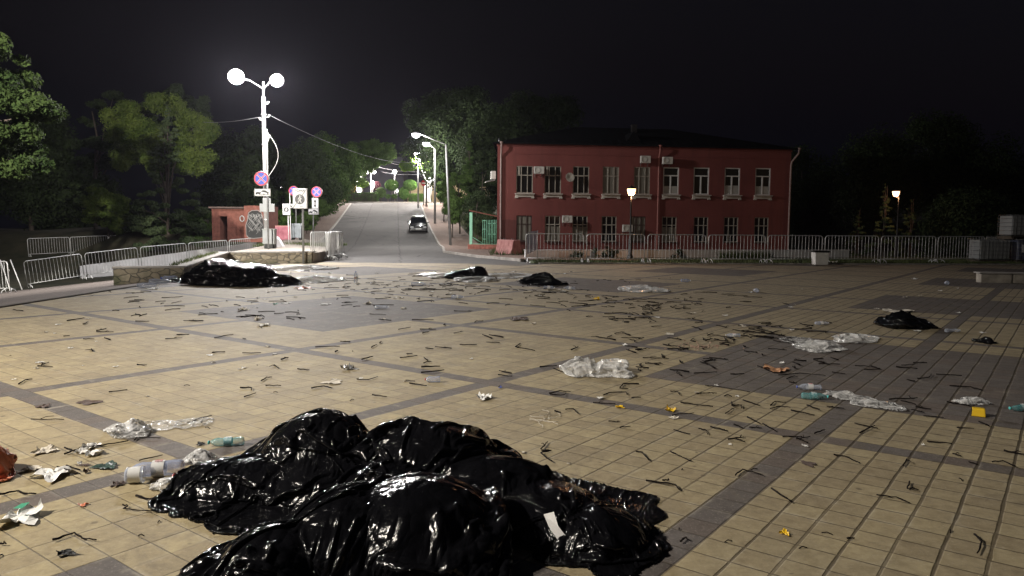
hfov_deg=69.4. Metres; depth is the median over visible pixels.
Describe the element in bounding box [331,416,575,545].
garbage bag
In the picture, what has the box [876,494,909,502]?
twig
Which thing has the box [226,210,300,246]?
bank grass
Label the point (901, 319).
garbage bag
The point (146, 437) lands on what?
twig
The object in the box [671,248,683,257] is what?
weed plant
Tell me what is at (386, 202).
crest kerb
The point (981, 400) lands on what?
clear film
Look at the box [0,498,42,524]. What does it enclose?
paper wrapper
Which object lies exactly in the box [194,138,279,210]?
dark tree
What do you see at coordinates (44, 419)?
twig
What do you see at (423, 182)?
sign post
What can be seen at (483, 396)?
paper scrap
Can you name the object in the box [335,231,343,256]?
crowd barrier
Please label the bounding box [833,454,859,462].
twig
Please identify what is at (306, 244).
grass
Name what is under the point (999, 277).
concrete ledge
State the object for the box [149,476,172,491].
clear film
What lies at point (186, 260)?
grass
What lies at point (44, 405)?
dark wrapper
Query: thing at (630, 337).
twig litter
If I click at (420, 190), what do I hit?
yellow wall
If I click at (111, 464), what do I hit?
dark wrapper
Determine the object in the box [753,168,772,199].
window
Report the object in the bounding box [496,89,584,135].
tall tree
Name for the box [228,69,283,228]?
floodlight pole
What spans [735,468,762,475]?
twig
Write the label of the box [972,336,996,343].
garbage bag
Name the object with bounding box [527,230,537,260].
crowd barrier
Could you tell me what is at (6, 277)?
leaning tube
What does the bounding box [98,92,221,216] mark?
maple tree
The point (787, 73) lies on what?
sky
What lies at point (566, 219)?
air conditioner
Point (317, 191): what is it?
sign post
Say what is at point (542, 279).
garbage bag
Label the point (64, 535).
twig
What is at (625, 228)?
air conditioner
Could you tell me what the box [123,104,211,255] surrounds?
spruce tree
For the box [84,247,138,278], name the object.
crowd barrier
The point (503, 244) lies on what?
concrete block
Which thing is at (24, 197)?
dark tree
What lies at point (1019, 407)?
plastic bottle
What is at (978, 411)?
yellow box
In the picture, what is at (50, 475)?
paper napkin
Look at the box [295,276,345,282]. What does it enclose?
clear film
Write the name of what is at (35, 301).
square kerb
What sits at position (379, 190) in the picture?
round bush
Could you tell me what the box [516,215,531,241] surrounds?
window
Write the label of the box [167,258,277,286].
garbage bag
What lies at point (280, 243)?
marker block
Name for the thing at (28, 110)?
maple tree
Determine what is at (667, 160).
air conditioner
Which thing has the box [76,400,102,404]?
dark wrapper
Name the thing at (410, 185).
clipped tree
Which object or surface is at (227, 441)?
plastic bottle
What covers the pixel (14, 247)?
ground
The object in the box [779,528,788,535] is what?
yellow chip
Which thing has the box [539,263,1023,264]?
verge kerb
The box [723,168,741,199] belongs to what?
window
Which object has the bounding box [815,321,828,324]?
plastic bottle
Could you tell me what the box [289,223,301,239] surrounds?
dumpster
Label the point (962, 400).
clear film
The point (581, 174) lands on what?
window
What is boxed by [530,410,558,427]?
thread tangle
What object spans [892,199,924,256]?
spruce
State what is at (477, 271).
garbage bag
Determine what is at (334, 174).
dark tree
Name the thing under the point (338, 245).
crowd barrier
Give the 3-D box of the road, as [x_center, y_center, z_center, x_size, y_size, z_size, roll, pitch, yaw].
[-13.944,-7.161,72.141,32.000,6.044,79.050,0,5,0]
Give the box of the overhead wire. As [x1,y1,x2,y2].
[271,116,410,162]
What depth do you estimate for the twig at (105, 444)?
5.36 m
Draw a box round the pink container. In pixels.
[275,226,295,239]
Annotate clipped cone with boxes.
[398,187,408,201]
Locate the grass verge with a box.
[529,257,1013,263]
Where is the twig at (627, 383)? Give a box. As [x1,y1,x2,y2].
[620,383,638,388]
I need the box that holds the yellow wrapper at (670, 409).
[665,404,676,411]
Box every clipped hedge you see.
[348,192,378,201]
[408,193,422,201]
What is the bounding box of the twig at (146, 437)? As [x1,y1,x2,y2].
[134,437,160,440]
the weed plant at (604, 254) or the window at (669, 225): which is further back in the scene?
the window at (669, 225)
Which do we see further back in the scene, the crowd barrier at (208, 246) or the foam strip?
the crowd barrier at (208, 246)
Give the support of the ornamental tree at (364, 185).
on the lawn
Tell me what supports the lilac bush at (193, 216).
on the ground at (14, 247)
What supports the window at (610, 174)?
in the red building
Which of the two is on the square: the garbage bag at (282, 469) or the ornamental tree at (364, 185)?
the garbage bag at (282, 469)
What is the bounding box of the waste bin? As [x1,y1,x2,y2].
[811,250,829,264]
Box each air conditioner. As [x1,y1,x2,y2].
[486,171,495,181]
[534,166,543,177]
[562,216,572,225]
[622,225,632,233]
[640,156,650,166]
[662,157,672,167]
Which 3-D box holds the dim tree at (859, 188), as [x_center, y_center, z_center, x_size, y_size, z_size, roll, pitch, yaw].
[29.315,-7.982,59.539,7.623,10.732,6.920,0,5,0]
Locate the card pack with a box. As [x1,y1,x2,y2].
[763,363,789,371]
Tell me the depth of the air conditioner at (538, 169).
45.37 m
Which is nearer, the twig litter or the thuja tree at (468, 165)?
the twig litter
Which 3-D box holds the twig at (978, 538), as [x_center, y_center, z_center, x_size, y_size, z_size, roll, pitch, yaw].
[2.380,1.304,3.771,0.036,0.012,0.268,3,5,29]
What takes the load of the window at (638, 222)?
in the red building
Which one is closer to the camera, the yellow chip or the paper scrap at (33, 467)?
the yellow chip
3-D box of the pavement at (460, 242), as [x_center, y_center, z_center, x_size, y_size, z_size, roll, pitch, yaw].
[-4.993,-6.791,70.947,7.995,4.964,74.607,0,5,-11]
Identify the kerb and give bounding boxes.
[0,263,279,307]
[322,203,351,238]
[341,201,441,202]
[420,203,523,261]
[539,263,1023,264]
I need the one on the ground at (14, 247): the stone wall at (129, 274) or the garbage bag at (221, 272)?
the stone wall at (129, 274)
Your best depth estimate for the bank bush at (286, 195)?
72.96 m
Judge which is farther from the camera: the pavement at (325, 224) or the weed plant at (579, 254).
the pavement at (325, 224)
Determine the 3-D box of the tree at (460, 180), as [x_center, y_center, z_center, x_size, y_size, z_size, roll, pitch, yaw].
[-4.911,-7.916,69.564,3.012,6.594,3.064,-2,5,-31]
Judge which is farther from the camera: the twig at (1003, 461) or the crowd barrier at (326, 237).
the crowd barrier at (326, 237)
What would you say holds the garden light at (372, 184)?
on the lawn
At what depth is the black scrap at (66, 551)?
3.60 m
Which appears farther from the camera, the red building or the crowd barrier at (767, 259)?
the red building
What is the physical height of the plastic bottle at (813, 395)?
0.073 m
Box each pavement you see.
[282,203,349,240]
[422,203,628,259]
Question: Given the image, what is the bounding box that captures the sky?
[0,0,1023,227]
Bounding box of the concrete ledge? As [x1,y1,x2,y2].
[974,271,1023,283]
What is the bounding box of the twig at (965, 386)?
[949,385,981,389]
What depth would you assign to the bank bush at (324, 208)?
69.26 m
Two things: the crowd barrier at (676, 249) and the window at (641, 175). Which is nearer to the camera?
the crowd barrier at (676, 249)
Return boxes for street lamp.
[412,132,451,244]
[414,153,418,207]
[422,141,435,223]
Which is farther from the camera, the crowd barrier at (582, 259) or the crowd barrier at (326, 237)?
the crowd barrier at (326, 237)
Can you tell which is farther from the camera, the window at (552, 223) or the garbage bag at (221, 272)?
the window at (552, 223)
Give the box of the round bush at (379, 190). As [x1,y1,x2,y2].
[375,187,385,201]
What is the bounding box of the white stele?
[422,182,432,203]
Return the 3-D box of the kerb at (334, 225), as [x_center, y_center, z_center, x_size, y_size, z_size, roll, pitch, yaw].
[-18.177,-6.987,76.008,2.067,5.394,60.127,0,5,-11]
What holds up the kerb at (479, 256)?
on the road
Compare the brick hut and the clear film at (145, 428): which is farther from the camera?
the brick hut
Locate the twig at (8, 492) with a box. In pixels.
[0,490,16,494]
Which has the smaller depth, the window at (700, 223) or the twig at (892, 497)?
the twig at (892, 497)
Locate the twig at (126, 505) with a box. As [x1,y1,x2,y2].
[122,504,154,511]
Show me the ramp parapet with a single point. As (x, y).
(161, 259)
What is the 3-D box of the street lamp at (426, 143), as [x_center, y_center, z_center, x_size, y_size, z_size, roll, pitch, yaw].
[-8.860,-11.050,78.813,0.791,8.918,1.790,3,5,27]
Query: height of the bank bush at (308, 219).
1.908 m
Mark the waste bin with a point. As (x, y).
(818, 257)
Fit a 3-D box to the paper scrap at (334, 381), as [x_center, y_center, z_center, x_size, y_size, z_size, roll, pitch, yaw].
[-1.832,0.961,7.618,0.211,0.014,0.241,2,5,23]
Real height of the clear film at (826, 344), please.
0.113 m
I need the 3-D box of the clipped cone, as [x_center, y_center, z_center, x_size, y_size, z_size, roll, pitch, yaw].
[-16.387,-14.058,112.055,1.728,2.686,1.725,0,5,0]
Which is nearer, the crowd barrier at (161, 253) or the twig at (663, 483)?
the twig at (663, 483)
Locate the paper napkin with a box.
[29,466,74,481]
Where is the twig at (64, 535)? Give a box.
[52,532,96,539]
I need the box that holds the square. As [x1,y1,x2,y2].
[0,262,1023,575]
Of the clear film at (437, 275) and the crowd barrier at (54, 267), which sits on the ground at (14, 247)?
the crowd barrier at (54, 267)
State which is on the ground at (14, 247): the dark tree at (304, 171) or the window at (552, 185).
the dark tree at (304, 171)
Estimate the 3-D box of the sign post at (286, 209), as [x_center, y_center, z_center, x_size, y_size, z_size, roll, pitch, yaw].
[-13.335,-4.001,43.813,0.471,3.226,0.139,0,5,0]
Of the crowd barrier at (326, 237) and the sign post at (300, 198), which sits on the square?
the sign post at (300, 198)
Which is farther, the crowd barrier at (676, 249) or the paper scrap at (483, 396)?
the crowd barrier at (676, 249)
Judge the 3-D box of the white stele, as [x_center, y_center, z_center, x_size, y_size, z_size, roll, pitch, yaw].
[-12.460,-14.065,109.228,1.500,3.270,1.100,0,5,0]
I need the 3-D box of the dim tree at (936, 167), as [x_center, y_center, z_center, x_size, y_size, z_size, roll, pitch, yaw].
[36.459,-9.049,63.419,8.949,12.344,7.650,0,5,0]
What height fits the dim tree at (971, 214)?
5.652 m
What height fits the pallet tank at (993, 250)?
1.210 m
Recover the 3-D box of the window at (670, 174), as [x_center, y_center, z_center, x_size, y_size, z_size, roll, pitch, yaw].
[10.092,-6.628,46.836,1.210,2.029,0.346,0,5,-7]
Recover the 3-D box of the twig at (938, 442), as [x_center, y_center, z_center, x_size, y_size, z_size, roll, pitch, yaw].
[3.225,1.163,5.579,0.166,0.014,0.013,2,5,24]
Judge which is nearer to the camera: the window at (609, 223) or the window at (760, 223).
the window at (609, 223)
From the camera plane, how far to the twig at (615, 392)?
7.20 m
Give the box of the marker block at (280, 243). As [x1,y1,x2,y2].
[277,237,283,246]
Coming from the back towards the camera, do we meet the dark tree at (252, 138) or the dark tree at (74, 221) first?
the dark tree at (252, 138)
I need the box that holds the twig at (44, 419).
[31,416,63,419]
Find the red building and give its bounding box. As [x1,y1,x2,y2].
[492,124,800,251]
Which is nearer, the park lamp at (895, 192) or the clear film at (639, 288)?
the clear film at (639, 288)
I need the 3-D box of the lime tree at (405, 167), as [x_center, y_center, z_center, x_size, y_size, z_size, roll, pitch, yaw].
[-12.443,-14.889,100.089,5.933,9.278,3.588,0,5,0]
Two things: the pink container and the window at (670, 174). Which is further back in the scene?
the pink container
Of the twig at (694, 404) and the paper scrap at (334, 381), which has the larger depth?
the paper scrap at (334, 381)
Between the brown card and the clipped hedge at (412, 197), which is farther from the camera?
the clipped hedge at (412, 197)
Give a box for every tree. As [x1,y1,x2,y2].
[0,32,69,180]
[0,106,87,230]
[18,154,125,229]
[47,83,214,228]
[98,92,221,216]
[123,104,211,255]
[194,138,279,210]
[211,124,293,198]
[268,136,343,215]
[301,145,353,216]
[303,130,366,189]
[328,138,396,173]
[357,181,369,191]
[384,179,398,201]
[398,144,439,206]
[399,89,460,168]
[403,179,416,192]
[416,85,491,190]
[443,169,476,233]
[455,101,537,210]
[458,134,478,213]
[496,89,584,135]
[824,122,929,249]
[890,107,993,217]
[914,184,1023,256]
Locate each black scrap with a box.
[56,548,75,555]
[511,317,527,319]
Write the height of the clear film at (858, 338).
0.090 m
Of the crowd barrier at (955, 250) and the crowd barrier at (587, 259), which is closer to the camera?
the crowd barrier at (587, 259)
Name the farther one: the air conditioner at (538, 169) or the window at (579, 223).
the window at (579, 223)
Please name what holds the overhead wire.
attached to the floodlight pole
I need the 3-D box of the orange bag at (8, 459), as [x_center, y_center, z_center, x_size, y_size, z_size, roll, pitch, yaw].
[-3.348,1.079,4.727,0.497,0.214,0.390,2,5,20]
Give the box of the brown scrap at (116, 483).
[110,480,125,487]
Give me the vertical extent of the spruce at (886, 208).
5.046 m
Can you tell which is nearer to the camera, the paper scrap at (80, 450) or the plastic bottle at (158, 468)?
the plastic bottle at (158, 468)
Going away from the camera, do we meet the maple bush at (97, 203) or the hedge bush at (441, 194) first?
the maple bush at (97, 203)
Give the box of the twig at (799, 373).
[779,373,825,375]
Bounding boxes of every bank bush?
[274,190,292,203]
[278,209,293,225]
[292,211,319,233]
[309,199,332,217]
[319,196,338,206]
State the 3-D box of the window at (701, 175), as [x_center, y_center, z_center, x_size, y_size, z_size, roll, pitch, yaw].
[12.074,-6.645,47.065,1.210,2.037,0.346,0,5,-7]
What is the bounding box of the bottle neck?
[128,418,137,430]
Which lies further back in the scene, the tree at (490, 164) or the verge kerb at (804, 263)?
the tree at (490, 164)
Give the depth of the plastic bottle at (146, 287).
18.80 m
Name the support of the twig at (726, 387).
on the square
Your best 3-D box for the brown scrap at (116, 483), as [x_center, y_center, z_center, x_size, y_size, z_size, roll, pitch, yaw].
[-2.421,1.202,4.556,0.078,0.020,0.113,-1,5,-19]
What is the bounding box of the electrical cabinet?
[262,229,276,248]
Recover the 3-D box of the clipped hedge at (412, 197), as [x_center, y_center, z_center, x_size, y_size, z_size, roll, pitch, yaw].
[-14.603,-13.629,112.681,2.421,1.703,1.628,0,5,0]
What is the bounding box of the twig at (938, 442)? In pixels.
[927,440,951,443]
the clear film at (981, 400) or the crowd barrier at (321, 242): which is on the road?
the crowd barrier at (321, 242)
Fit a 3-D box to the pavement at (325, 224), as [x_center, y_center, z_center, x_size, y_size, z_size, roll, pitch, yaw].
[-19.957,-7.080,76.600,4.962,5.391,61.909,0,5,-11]
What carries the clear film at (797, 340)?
on the square
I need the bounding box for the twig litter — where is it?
[0,273,962,555]
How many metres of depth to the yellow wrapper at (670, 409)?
6.55 m
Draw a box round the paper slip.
[544,512,564,538]
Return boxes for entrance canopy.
[468,210,496,248]
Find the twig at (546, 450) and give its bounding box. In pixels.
[540,449,551,460]
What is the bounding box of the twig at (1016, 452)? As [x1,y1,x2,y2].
[1003,449,1023,454]
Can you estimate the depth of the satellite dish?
45.78 m
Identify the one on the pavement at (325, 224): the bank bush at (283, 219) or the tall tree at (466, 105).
the bank bush at (283, 219)
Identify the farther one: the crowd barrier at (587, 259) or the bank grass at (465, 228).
the bank grass at (465, 228)
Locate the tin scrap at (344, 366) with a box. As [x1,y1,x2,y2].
[340,362,353,368]
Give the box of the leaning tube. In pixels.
[0,260,22,290]
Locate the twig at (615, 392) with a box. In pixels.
[603,391,627,395]
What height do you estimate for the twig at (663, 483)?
0.014 m
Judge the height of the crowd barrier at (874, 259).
1.316 m
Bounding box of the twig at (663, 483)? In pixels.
[646,479,679,489]
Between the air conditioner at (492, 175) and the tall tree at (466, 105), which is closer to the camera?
the air conditioner at (492, 175)
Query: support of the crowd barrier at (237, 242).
on the ground at (14, 247)
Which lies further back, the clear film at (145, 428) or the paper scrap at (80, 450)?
the clear film at (145, 428)
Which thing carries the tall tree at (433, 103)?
on the ground at (14, 247)
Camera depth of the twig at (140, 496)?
4.31 m
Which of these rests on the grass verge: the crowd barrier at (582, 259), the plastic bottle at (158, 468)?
the crowd barrier at (582, 259)
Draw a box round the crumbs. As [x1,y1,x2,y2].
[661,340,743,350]
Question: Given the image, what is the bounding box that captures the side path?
[0,264,270,305]
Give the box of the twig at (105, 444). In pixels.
[79,440,128,447]
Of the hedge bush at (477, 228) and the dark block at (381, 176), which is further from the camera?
the dark block at (381, 176)
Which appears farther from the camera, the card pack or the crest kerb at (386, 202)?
the crest kerb at (386, 202)
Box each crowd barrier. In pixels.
[0,261,15,292]
[23,254,86,287]
[27,237,70,256]
[70,235,107,253]
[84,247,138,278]
[140,243,187,265]
[188,240,227,259]
[229,238,254,251]
[310,232,345,257]
[312,232,346,256]
[313,232,347,257]
[324,232,340,259]
[325,231,332,258]
[325,232,338,259]
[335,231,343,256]
[525,233,583,262]
[527,230,537,260]
[586,234,644,262]
[647,234,706,262]
[706,234,766,263]
[766,235,823,263]
[824,235,880,262]
[879,236,937,262]
[933,236,984,262]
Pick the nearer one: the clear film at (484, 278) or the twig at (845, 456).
the twig at (845, 456)
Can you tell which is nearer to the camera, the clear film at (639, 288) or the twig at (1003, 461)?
the twig at (1003, 461)
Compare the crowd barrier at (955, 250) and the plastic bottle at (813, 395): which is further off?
the crowd barrier at (955, 250)
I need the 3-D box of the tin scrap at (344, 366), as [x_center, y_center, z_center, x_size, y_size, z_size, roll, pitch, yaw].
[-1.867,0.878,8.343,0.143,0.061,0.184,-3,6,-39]
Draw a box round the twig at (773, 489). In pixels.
[771,487,791,502]
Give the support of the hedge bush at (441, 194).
on the ground at (14, 247)
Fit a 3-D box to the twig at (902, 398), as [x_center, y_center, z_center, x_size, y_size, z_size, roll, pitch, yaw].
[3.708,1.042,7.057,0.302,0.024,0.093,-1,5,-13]
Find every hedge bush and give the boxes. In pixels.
[436,173,450,221]
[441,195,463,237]
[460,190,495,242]
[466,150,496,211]
[472,211,496,243]
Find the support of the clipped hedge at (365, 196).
on the lawn
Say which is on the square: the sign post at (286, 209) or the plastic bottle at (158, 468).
the plastic bottle at (158, 468)
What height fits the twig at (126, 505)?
0.013 m
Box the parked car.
[407,215,428,231]
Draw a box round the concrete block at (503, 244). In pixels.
[496,238,521,253]
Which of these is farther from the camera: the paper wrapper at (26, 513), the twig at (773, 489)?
the twig at (773, 489)
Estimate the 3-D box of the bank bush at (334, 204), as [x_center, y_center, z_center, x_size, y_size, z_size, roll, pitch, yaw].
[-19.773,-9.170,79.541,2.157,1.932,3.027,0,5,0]
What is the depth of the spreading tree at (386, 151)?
100.82 m
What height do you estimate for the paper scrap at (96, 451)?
0.032 m
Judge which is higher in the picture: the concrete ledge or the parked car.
the parked car
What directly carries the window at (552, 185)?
in the red building
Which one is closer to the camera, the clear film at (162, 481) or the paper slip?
the paper slip
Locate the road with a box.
[322,202,537,263]
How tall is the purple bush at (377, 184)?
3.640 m
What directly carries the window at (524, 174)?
in the red building
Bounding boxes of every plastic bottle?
[126,459,184,476]
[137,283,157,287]
[208,436,244,445]
[796,383,821,389]
[801,392,828,399]
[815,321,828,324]
[1009,404,1023,411]
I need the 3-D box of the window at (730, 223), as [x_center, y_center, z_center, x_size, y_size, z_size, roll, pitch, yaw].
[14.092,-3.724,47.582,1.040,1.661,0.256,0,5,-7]
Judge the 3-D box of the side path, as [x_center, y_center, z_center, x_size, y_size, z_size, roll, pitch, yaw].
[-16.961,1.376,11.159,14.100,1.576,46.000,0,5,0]
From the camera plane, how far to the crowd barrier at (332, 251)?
35.15 m
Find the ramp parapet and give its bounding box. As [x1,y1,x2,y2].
[78,242,256,277]
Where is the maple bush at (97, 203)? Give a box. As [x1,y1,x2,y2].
[78,186,133,238]
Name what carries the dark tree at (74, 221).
on the ground at (14, 247)
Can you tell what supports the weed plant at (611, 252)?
on the grass verge
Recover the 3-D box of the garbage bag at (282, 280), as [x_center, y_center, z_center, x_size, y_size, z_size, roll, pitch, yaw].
[-6.665,-0.302,20.345,1.894,0.389,2.042,2,5,18]
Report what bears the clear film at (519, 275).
on the square
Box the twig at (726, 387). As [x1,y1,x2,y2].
[705,385,748,391]
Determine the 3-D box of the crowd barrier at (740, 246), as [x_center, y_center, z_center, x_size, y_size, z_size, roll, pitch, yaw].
[10.398,-1.801,34.109,2.878,1.316,0.693,0,5,-10]
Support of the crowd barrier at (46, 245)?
on the ground at (14, 247)
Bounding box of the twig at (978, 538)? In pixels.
[974,533,981,553]
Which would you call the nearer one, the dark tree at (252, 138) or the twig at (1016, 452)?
the twig at (1016, 452)
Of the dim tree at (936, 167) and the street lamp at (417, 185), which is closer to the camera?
the dim tree at (936, 167)
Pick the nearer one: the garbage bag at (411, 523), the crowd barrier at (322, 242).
the garbage bag at (411, 523)
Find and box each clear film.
[103,419,152,438]
[136,417,212,430]
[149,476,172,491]
[182,448,216,464]
[269,265,338,270]
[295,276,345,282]
[416,273,443,277]
[454,276,497,282]
[488,273,531,278]
[559,356,634,377]
[617,285,670,292]
[779,336,813,341]
[792,340,847,352]
[821,390,906,410]
[832,333,879,342]
[952,399,977,404]
[960,397,991,404]
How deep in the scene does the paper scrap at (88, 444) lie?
5.34 m
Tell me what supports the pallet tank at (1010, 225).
on the pallet tank at (1017, 245)
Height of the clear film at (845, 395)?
0.055 m
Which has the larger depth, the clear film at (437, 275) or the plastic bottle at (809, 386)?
the clear film at (437, 275)
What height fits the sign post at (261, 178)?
3.961 m
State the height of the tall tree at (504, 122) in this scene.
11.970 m
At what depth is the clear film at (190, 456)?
5.00 m
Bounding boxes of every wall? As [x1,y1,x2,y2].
[112,251,316,284]
[342,182,483,201]
[524,250,848,259]
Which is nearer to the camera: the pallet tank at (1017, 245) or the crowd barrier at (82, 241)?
the pallet tank at (1017, 245)
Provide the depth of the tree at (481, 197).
61.42 m
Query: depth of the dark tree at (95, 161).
60.56 m
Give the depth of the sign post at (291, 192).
47.57 m
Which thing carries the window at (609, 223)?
in the red building
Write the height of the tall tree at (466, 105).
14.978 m
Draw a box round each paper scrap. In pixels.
[16,465,41,471]
[30,444,57,453]
[75,445,89,453]
[82,442,101,447]
[85,449,103,456]
[321,378,341,383]
[476,391,491,399]
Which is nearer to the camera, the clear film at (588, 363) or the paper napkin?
the paper napkin
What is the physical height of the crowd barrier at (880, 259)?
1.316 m
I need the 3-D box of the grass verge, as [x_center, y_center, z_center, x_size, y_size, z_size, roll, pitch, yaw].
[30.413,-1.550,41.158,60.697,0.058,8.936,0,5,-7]
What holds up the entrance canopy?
on the pavement at (460, 242)
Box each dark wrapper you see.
[35,403,49,407]
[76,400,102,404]
[88,460,116,468]
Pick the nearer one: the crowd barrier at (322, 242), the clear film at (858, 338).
the clear film at (858, 338)
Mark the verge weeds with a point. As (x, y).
(493, 251)
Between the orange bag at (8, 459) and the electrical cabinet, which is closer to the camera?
the orange bag at (8, 459)
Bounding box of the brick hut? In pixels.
[208,206,277,241]
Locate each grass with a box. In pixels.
[169,251,217,265]
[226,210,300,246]
[253,241,347,246]
[460,205,496,243]
[716,250,773,257]
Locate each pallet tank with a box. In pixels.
[966,239,1012,262]
[997,215,1023,238]
[1009,239,1023,262]
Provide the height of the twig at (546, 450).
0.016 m
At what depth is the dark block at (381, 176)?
133.84 m
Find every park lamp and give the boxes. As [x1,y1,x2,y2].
[627,185,635,259]
[892,189,899,256]
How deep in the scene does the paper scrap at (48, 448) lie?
5.22 m
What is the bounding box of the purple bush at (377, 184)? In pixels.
[373,181,381,190]
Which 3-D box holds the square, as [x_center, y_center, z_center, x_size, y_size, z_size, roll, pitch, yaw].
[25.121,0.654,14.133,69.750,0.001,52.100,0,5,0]
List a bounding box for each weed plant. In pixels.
[570,251,584,257]
[592,245,607,257]
[606,249,618,257]
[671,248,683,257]
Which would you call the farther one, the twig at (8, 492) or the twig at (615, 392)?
the twig at (615, 392)
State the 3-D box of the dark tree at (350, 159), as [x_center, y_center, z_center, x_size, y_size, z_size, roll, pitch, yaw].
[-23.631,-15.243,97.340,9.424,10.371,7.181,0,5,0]
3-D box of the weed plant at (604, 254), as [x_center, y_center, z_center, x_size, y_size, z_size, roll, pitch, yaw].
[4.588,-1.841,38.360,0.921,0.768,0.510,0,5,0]
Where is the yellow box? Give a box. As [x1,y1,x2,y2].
[970,407,985,416]
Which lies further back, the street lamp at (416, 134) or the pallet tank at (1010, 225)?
the street lamp at (416, 134)
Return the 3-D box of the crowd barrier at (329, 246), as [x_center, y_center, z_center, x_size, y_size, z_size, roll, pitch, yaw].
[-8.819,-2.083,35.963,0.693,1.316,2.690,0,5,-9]
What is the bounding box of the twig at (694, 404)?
[680,401,712,406]
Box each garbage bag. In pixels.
[147,408,368,535]
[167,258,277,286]
[176,469,513,575]
[247,273,303,286]
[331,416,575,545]
[443,266,493,279]
[495,454,668,575]
[518,272,567,285]
[873,310,937,328]
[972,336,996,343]
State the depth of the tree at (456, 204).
65.18 m
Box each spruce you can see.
[844,209,866,255]
[863,184,902,256]
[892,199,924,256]
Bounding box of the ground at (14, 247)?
[0,200,1023,291]
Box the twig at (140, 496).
[135,494,159,499]
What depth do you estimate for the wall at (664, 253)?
39.75 m
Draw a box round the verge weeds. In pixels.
[486,247,526,254]
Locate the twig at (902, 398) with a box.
[889,395,917,399]
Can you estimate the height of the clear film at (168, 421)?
0.027 m
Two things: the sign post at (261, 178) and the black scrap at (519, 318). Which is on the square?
the black scrap at (519, 318)
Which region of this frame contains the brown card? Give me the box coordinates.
[800,460,815,466]
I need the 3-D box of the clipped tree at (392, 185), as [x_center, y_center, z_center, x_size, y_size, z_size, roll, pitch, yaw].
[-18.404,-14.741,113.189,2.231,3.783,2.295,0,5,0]
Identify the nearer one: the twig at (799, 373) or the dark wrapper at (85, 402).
the dark wrapper at (85, 402)
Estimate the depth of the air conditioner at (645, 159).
46.09 m
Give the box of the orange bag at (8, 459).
[0,445,17,481]
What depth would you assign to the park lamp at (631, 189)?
36.21 m
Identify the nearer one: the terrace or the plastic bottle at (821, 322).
the plastic bottle at (821, 322)
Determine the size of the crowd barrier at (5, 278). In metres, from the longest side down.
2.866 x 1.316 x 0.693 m
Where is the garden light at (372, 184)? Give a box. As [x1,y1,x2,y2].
[370,180,374,192]
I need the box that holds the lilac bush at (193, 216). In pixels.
[150,206,211,238]
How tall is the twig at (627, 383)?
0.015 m
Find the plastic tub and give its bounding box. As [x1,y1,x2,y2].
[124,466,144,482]
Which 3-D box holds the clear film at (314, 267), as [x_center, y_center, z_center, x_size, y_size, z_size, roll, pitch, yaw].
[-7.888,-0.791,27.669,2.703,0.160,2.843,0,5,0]
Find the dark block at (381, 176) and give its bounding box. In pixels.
[355,156,407,201]
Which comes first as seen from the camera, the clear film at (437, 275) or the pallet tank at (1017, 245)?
the clear film at (437, 275)
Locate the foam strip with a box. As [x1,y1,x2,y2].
[880,308,914,311]
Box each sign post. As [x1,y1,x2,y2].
[254,171,274,248]
[282,193,290,241]
[289,186,296,222]
[293,188,307,263]
[308,186,322,231]
[421,180,425,204]
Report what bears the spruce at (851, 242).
on the ground at (14, 247)
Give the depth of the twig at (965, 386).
7.59 m
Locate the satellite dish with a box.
[566,173,574,181]
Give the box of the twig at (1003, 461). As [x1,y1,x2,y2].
[992,460,1015,465]
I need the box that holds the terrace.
[238,238,341,262]
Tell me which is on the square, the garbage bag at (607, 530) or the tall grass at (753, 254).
the garbage bag at (607, 530)
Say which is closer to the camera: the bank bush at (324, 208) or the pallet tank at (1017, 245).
the pallet tank at (1017, 245)
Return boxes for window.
[515,166,534,197]
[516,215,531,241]
[543,166,562,198]
[544,216,560,241]
[571,166,590,198]
[572,216,587,241]
[601,167,620,198]
[601,216,616,242]
[631,216,645,242]
[632,167,651,198]
[661,167,680,199]
[661,217,677,242]
[692,167,711,199]
[693,217,707,242]
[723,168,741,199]
[723,217,738,242]
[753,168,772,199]
[753,217,768,242]
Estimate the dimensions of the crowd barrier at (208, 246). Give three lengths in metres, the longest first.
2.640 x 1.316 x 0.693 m

